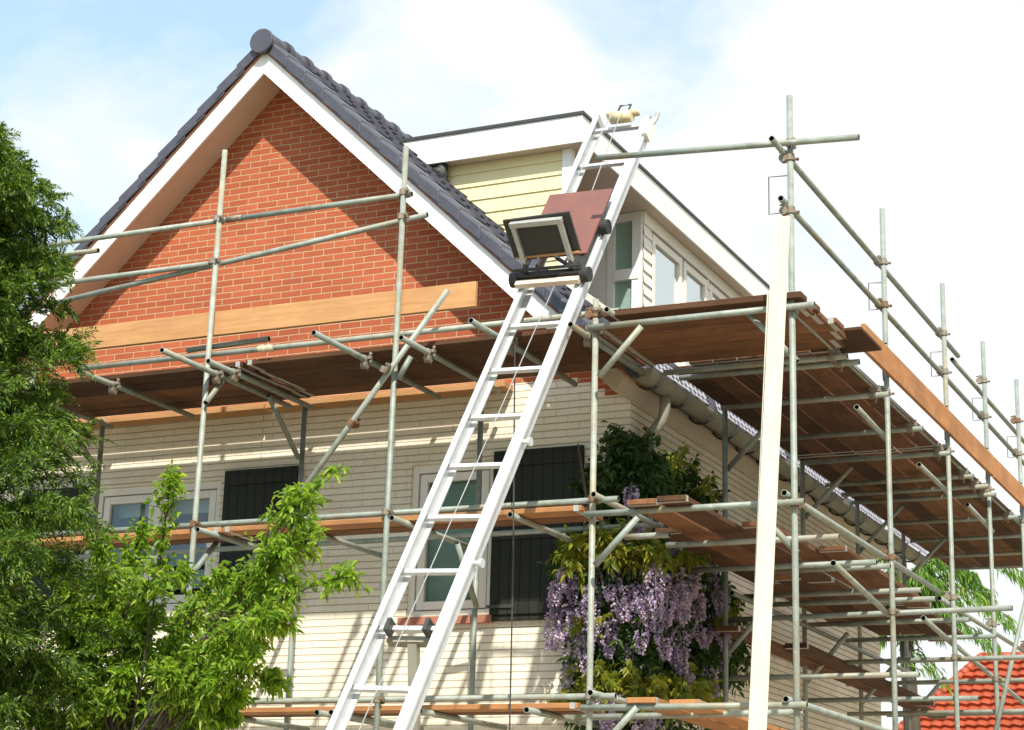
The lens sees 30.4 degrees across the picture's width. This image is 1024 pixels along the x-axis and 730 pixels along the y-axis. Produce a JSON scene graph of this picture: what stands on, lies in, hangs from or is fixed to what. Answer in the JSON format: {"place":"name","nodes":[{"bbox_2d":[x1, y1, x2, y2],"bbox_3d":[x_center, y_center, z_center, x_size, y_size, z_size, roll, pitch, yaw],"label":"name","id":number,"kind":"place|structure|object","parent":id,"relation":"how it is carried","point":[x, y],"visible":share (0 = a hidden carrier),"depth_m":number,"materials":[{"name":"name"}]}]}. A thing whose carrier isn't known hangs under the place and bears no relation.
{"place":"outdoors","nodes":[
{"label":"outdoors","id":0,"kind":"place"},
{"bbox_2d":[0,0,1023,729],"label":"sky","id":1,"kind":"structure","parent":0,"point":[932,91],"materials":[{"name":"white"}]},
{"bbox_2d":[877,535,1022,729],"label":"conifer tree","id":2,"kind":"object","parent":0,"point":[970,581],"visible":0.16,"depth_m":29.85,"materials":[{"name":"green plant"}]},
{"bbox_2d":[892,652,1023,729],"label":"tiled house","id":3,"kind":"structure","parent":0,"point":[984,692],"depth_m":45.32,"materials":[{"name":"clay roof tiles"},{"name":"brick"}]},
{"label":"path","id":4,"kind":"structure","parent":0,"visible":0},
{"bbox_2d":[0,121,142,729],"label":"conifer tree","id":5,"kind":"object","parent":4,"relation":"on","point":[27,260],"visible":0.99,"depth_m":13.77,"materials":[{"name":"green plant"}]},
{"bbox_2d":[16,460,374,729],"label":"leafy tree","id":6,"kind":"object","parent":4,"relation":"on","point":[195,685],"visible":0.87,"depth_m":13.55,"materials":[{"name":"green plant"}]},
{"bbox_2d":[0,29,927,729],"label":"brick house","id":7,"kind":"structure","parent":4,"relation":"on","point":[284,123],"depth_m":18.09,"materials":[{"name":"slate tile"},{"name":"red brick"},{"name":"white brick"}]},
{"bbox_2d":[92,481,220,616],"bbox_3d":[-3.394,1.795,18.121,1.540,1.290,0.285,-6,-17,25],"label":"window","id":8,"kind":"structure","parent":7,"relation":"in","point":[130,500],"depth_m":18.24,"materials":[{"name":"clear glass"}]},
{"bbox_2d":[397,460,493,625],"bbox_3d":[-0.538,1.582,16.736,0.920,1.450,0.186,-6,-17,25],"label":"window","id":9,"kind":"structure","parent":7,"relation":"in","point":[433,595],"depth_m":16.79,"materials":[{"name":"clear glass"}]},
{"bbox_2d":[326,104,659,729],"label":"ladder","id":10,"kind":"object","parent":4,"relation":"on","point":[433,641],"visible":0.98,"depth_m":13.69,"materials":[{"name":"metal"}]},
{"bbox_2d":[503,188,612,288],"bbox_3d":[0.364,-1.066,15.226,0.725,0.996,0.854,-6,-17,25],"label":"lift trolley","id":11,"kind":"object","parent":10,"relation":"on","point":[568,225],"visible":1,"depth_m":15.03,"materials":[{"name":"red wood"}]},
{"bbox_2d":[359,284,554,729],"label":"hoist cable","id":12,"kind":"object","parent":11,"relation":"attached to","point":[453,514],"visible":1,"depth_m":13.35,"materials":[{"name":"metal"}]},
{"bbox_2d":[568,108,622,192],"bbox_3d":[0.709,-1.816,16.057,0.229,1.000,0.627,-6,-17,26],"label":"pulley cable","id":13,"kind":"object","parent":10,"relation":"hanging from","point":[594,146],"visible":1,"depth_m":16.05,"materials":[{"name":"metal"}]},
{"bbox_2d":[4,95,1023,729],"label":"scaffold","id":14,"kind":"object","parent":4,"relation":"on","point":[796,705],"visible":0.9,"depth_m":16.12,"materials":[{"name":"metal"}]},
{"bbox_2d":[32,527,233,547],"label":"scaffold board","id":15,"kind":"object","parent":14,"relation":"on","point":[181,534],"visible":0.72,"depth_m":16.20,"materials":[{"name":"wood"}]},
{"bbox_2d":[16,361,255,391],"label":"scaffold board","id":16,"kind":"object","parent":14,"relation":"on","point":[183,373],"visible":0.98,"depth_m":16.75,"materials":[{"name":"wood"}]},
{"bbox_2d":[45,535,247,551],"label":"scaffold board","id":17,"kind":"object","parent":14,"relation":"on","point":[180,542],"visible":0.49,"depth_m":16.39,"materials":[{"name":"wood"}]},
{"bbox_2d":[41,370,269,398],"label":"scaffold board","id":18,"kind":"object","parent":14,"relation":"on","point":[256,375],"visible":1,"depth_m":17.02,"materials":[{"name":"wood"}]},
{"bbox_2d":[41,403,272,432],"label":"scaffold board","id":19,"kind":"object","parent":14,"relation":"on","point":[211,413],"visible":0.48,"depth_m":18.11,"materials":[{"name":"brown wood"}]},
{"bbox_2d":[47,378,283,407],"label":"scaffold board","id":20,"kind":"object","parent":14,"relation":"on","point":[162,393],"visible":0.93,"depth_m":17.28,"materials":[{"name":"wood"}]},
{"bbox_2d":[39,383,297,412],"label":"scaffold board","id":21,"kind":"object","parent":14,"relation":"on","point":[172,399],"visible":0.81,"depth_m":17.52,"materials":[{"name":"wood"}]},
{"bbox_2d":[58,390,310,418],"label":"scaffold board","id":22,"kind":"object","parent":14,"relation":"on","point":[183,405],"visible":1,"depth_m":17.68,"materials":[{"name":"wood"}]},
{"bbox_2d":[7,281,477,357],"bbox_3d":[-2.845,-0.334,16.607,5.645,0.221,0.040,-6,-17,25],"label":"toe board","id":23,"kind":"object","parent":14,"relation":"attached to","point":[311,313],"visible":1,"depth_m":16.18,"materials":[{"name":"brown wood"}]},
{"bbox_2d":[257,344,274,352],"bbox_3d":[-2.106,-0.141,16.171,0.174,0.072,0.076,-6,-17,25],"label":"rope lashing","id":24,"kind":"object","parent":14,"relation":"attached to","point":[265,348],"visible":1,"depth_m":16.15,"materials":[{"name":"beige fabric"}]},
{"bbox_2d":[265,381,512,411],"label":"scaffold board","id":25,"kind":"object","parent":14,"relation":"on","point":[401,395],"visible":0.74,"depth_m":17.17,"materials":[{"name":"brown wood"}]},
{"bbox_2d":[223,505,588,535],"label":"scaffold board","id":26,"kind":"object","parent":14,"relation":"on","point":[527,513],"visible":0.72,"depth_m":15.19,"materials":[{"name":"wood"}]},
{"bbox_2d":[239,702,585,714],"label":"scaffold board","id":27,"kind":"object","parent":14,"relation":"on","point":[519,707],"visible":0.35,"depth_m":14.59,"materials":[{"name":"wood"}]},
{"bbox_2d":[237,516,602,540],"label":"scaffold board","id":28,"kind":"object","parent":14,"relation":"on","point":[552,520],"visible":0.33,"depth_m":15.27,"materials":[{"name":"wood"}]},
{"bbox_2d":[243,711,599,716],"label":"scaffold board","id":29,"kind":"object","parent":14,"relation":"on","point":[480,713],"visible":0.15,"depth_m":14.78,"materials":[{"name":"wood"}]},
{"bbox_2d":[246,324,603,370],"bbox_3d":[-0.780,-0.133,15.688,3.247,0.045,0.229,-6,-17,25],"label":"scaffold board","id":30,"kind":"object","parent":14,"relation":"on","point":[386,352],"visible":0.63,"depth_m":15.71,"materials":[{"name":"wood"}]},
{"bbox_2d":[258,335,614,377],"bbox_3d":[-0.692,-0.074,15.895,3.270,0.047,0.229,-6,-17,25],"label":"scaffold board","id":31,"kind":"object","parent":14,"relation":"on","point":[486,352],"visible":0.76,"depth_m":15.94,"materials":[{"name":"wood"}]},
{"bbox_2d":[274,343,620,383],"bbox_3d":[-0.586,-0.016,16.093,3.253,0.046,0.229,-6,-17,25],"label":"scaffold board","id":32,"kind":"object","parent":14,"relation":"on","point":[541,355],"visible":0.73,"depth_m":16.15,"materials":[{"name":"wood"}]},
{"bbox_2d":[288,350,635,389],"bbox_3d":[-0.489,0.042,16.296,3.256,0.052,0.229,-6,-17,25],"label":"scaffold board","id":33,"kind":"object","parent":14,"relation":"on","point":[587,359],"visible":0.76,"depth_m":16.36,"materials":[{"name":"wood"}]},
{"bbox_2d":[298,357,645,396],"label":"scaffold board","id":34,"kind":"object","parent":14,"relation":"on","point":[638,362],"visible":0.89,"depth_m":16.59,"materials":[{"name":"wood"}]},
{"bbox_2d":[509,330,517,729],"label":"hanging cable","id":35,"kind":"object","parent":14,"relation":"hanging from","point":[512,553],"visible":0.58,"depth_m":14.45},
{"bbox_2d":[626,697,743,729],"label":"scaffold board","id":36,"kind":"object","parent":14,"relation":"on","point":[709,723],"visible":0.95,"depth_m":14.44,"materials":[{"name":"wood"}]},
{"bbox_2d":[603,291,806,321],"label":"scaffold board","id":37,"kind":"object","parent":14,"relation":"on","point":[647,312],"visible":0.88,"depth_m":14.46,"materials":[{"name":"brown wood"}]},
{"bbox_2d":[603,308,814,335],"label":"scaffold board","id":38,"kind":"object","parent":14,"relation":"on","point":[806,312],"visible":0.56,"depth_m":14.69,"materials":[{"name":"wood"}]},
{"bbox_2d":[627,498,791,580],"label":"scaffold board","id":39,"kind":"object","parent":14,"relation":"on","point":[684,525],"visible":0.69,"depth_m":15.10,"materials":[{"name":"wood"}]},
{"bbox_2d":[655,528,777,582],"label":"scaffold board","id":40,"kind":"object","parent":14,"relation":"on","point":[718,558],"visible":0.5,"depth_m":16.04,"materials":[{"name":"wood"}]},
{"bbox_2d":[607,312,826,343],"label":"scaffold board","id":41,"kind":"object","parent":14,"relation":"on","point":[818,318],"visible":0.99,"depth_m":14.86,"materials":[{"name":"wood"}]},
{"bbox_2d":[812,304,819,311],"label":"scaffold board","id":42,"kind":"object","parent":41,"relation":"on","point":[816,308],"visible":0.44,"depth_m":14.35,"materials":[{"name":"brown wood"}]},
{"bbox_2d":[669,699,784,729],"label":"scaffold board","id":43,"kind":"object","parent":14,"relation":"on","point":[740,722],"visible":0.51,"depth_m":14.61,"materials":[{"name":"wood"}]},
{"bbox_2d":[619,317,843,350],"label":"scaffold board","id":44,"kind":"object","parent":14,"relation":"on","point":[833,324],"visible":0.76,"depth_m":15.03,"materials":[{"name":"wood"}]},
{"bbox_2d":[628,331,845,358],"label":"scaffold board","id":45,"kind":"object","parent":14,"relation":"on","point":[726,345],"visible":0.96,"depth_m":15.27,"materials":[{"name":"wood"}]},
{"bbox_2d":[639,339,844,365],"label":"scaffold board","id":46,"kind":"object","parent":14,"relation":"on","point":[753,351],"visible":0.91,"depth_m":15.49,"materials":[{"name":"wood"}]},
{"bbox_2d":[674,365,811,456],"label":"scaffold board","id":47,"kind":"object","parent":14,"relation":"on","point":[713,390],"visible":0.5,"depth_m":17.05,"materials":[{"name":"wood"}]},
{"bbox_2d":[657,495,832,582],"bbox_3d":[2.008,1.482,15.632,0.233,0.063,3.940,-6,-17,25],"label":"scaffold board","id":48,"kind":"object","parent":14,"relation":"on","point":[718,524],"visible":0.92,"depth_m":14.91,"materials":[{"name":"wood"}]},
{"bbox_2d":[689,359,832,454],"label":"scaffold board","id":49,"kind":"object","parent":14,"relation":"on","point":[738,389],"visible":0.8,"depth_m":16.90,"materials":[{"name":"wood"}]},
{"bbox_2d":[713,357,852,453],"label":"scaffold board","id":50,"kind":"object","parent":14,"relation":"on","point":[808,424],"visible":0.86,"depth_m":17.46,"materials":[{"name":"wood"}]},
{"bbox_2d":[737,355,874,452],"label":"scaffold board","id":51,"kind":"object","parent":14,"relation":"on","point":[823,417],"visible":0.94,"depth_m":17.42,"materials":[{"name":"wood"}]},
{"bbox_2d":[773,582,858,626],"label":"scaffold board","id":52,"kind":"object","parent":14,"relation":"on","point":[778,587],"visible":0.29,"depth_m":18.81,"materials":[{"name":"wood"}]},
{"bbox_2d":[742,521,900,604],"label":"scaffold board","id":53,"kind":"object","parent":14,"relation":"on","point":[808,552],"visible":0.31,"depth_m":16.04,"materials":[{"name":"wood"}]},
{"bbox_2d":[762,353,895,450],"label":"scaffold board","id":54,"kind":"object","parent":14,"relation":"on","point":[812,387],"visible":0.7,"depth_m":17.16,"materials":[{"name":"wood"}]},
{"bbox_2d":[715,625,947,718],"bbox_3d":[3.605,3.349,20.027,0.213,0.108,8.200,-6,-17,25],"label":"scaffold board","id":55,"kind":"object","parent":14,"relation":"on","point":[776,648],"visible":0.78,"depth_m":18.54,"materials":[{"name":"wood"}]},
{"bbox_2d":[778,578,900,635],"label":"scaffold board","id":56,"kind":"object","parent":14,"relation":"on","point":[879,630],"visible":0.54,"depth_m":18.84,"materials":[{"name":"wood"}]},
{"bbox_2d":[797,455,902,520],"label":"scaffold board","id":57,"kind":"object","parent":14,"relation":"on","point":[828,473],"visible":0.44,"depth_m":20.48,"materials":[{"name":"wood"}]},
{"bbox_2d":[796,350,916,449],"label":"scaffold board","id":58,"kind":"object","parent":14,"relation":"on","point":[831,381],"visible":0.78,"depth_m":16.81,"materials":[{"name":"wood"}]},
{"bbox_2d":[785,643,934,705],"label":"scaffold board","id":59,"kind":"object","parent":14,"relation":"on","point":[815,654],"visible":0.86,"depth_m":18.92,"materials":[{"name":"wood"}]},
{"bbox_2d":[810,577,924,634],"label":"scaffold board","id":60,"kind":"object","parent":14,"relation":"on","point":[903,629],"visible":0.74,"depth_m":18.65,"materials":[{"name":"wood"}]},
{"bbox_2d":[815,453,920,520],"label":"scaffold board","id":61,"kind":"object","parent":14,"relation":"on","point":[904,514],"visible":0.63,"depth_m":20.39,"materials":[{"name":"wood"}]},
{"bbox_2d":[811,349,938,447],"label":"scaffold board","id":62,"kind":"object","parent":14,"relation":"on","point":[850,377],"visible":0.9,"depth_m":16.94,"materials":[{"name":"wood"}]},
{"bbox_2d":[839,326,881,353],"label":"scaffold board","id":63,"kind":"object","parent":62,"relation":"on","point":[860,339],"visible":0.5,"depth_m":15.25,"materials":[{"name":"brown wood"}]},
{"bbox_2d":[819,545,930,607],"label":"scaffold board","id":64,"kind":"object","parent":14,"relation":"on","point":[878,578],"visible":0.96,"depth_m":16.82,"materials":[{"name":"wood"}]},
{"bbox_2d":[835,452,938,519],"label":"scaffold board","id":65,"kind":"object","parent":14,"relation":"on","point":[868,470],"visible":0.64,"depth_m":20.31,"materials":[{"name":"wood"}]},
{"bbox_2d":[857,451,957,518],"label":"scaffold board","id":66,"kind":"object","parent":14,"relation":"on","point":[937,509],"visible":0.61,"depth_m":20.36,"materials":[{"name":"wood"}]},
{"bbox_2d":[884,606,944,641],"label":"scaffold board","id":67,"kind":"object","parent":14,"relation":"on","point":[926,630],"visible":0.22,"depth_m":20.07,"materials":[{"name":"wood"}]},
{"bbox_2d":[877,449,974,517],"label":"scaffold board","id":68,"kind":"object","parent":14,"relation":"on","point":[908,467],"visible":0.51,"depth_m":20.10,"materials":[{"name":"wood"}]},
{"bbox_2d":[861,323,993,476],"bbox_3d":[4.089,0.431,18.194,0.036,0.235,5.360,-6,-17,25],"label":"toe board","id":69,"kind":"object","parent":14,"relation":"attached to","point":[901,375],"visible":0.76,"depth_m":17.85,"materials":[{"name":"brown wood"}]},
{"bbox_2d":[893,525,964,566],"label":"scaffold board","id":70,"kind":"object","parent":14,"relation":"on","point":[910,532],"visible":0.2,"depth_m":23.69,"materials":[{"name":"wood"}]},
{"bbox_2d":[895,604,965,634],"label":"scaffold board","id":71,"kind":"object","parent":14,"relation":"on","point":[945,628],"visible":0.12,"depth_m":19.70,"materials":[{"name":"wood"}]},
{"bbox_2d":[910,524,981,565],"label":"scaffold board","id":72,"kind":"object","parent":14,"relation":"on","point":[927,530],"visible":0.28,"depth_m":23.60,"materials":[{"name":"wood"}]},
{"bbox_2d":[899,447,993,516],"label":"scaffold board","id":73,"kind":"object","parent":14,"relation":"on","point":[931,466],"visible":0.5,"depth_m":19.76,"materials":[{"name":"wood"}]},
{"bbox_2d":[928,523,997,565],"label":"scaffold board","id":74,"kind":"object","parent":14,"relation":"on","point":[965,546],"visible":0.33,"depth_m":23.69,"materials":[{"name":"wood"}]},
{"bbox_2d":[919,443,1013,515],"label":"scaffold board","id":75,"kind":"object","parent":14,"relation":"on","point":[997,510],"visible":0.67,"depth_m":20.00,"materials":[{"name":"wood"}]},
{"bbox_2d":[946,522,1012,568],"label":"scaffold board","id":76,"kind":"object","parent":14,"relation":"on","point":[962,529],"visible":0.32,"depth_m":23.52,"materials":[{"name":"wood"}]},
{"bbox_2d":[963,521,1021,563],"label":"scaffold board","id":77,"kind":"object","parent":14,"relation":"on","point":[979,528],"visible":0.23,"depth_m":23.48,"materials":[{"name":"wood"}]},
{"bbox_2d":[986,520,1021,555],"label":"scaffold board","id":78,"kind":"object","parent":14,"relation":"on","point":[999,527],"visible":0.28,"depth_m":22.87,"materials":[{"name":"wood"}]},
{"bbox_2d":[992,457,1023,507],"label":"toe board","id":79,"kind":"object","parent":14,"relation":"attached to","point":[1008,482],"visible":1,"depth_m":21.24,"materials":[{"name":"brown wood"}]},
{"bbox_2d":[999,514,1020,538],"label":"scaffold board","id":80,"kind":"object","parent":14,"relation":"on","point":[1013,526],"visible":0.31,"depth_m":22.40,"materials":[{"name":"wood"}]},
{"bbox_2d":[537,420,751,729],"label":"wisteria","id":81,"kind":"object","parent":4,"relation":"on","point":[633,652],"visible":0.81,"depth_m":15.69,"materials":[{"name":"purple plant"}]},
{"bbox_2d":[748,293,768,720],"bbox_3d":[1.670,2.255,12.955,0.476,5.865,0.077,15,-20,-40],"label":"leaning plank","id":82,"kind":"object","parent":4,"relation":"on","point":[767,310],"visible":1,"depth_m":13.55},
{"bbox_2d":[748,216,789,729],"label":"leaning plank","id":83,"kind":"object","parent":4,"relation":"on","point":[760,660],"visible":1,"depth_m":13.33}
]}

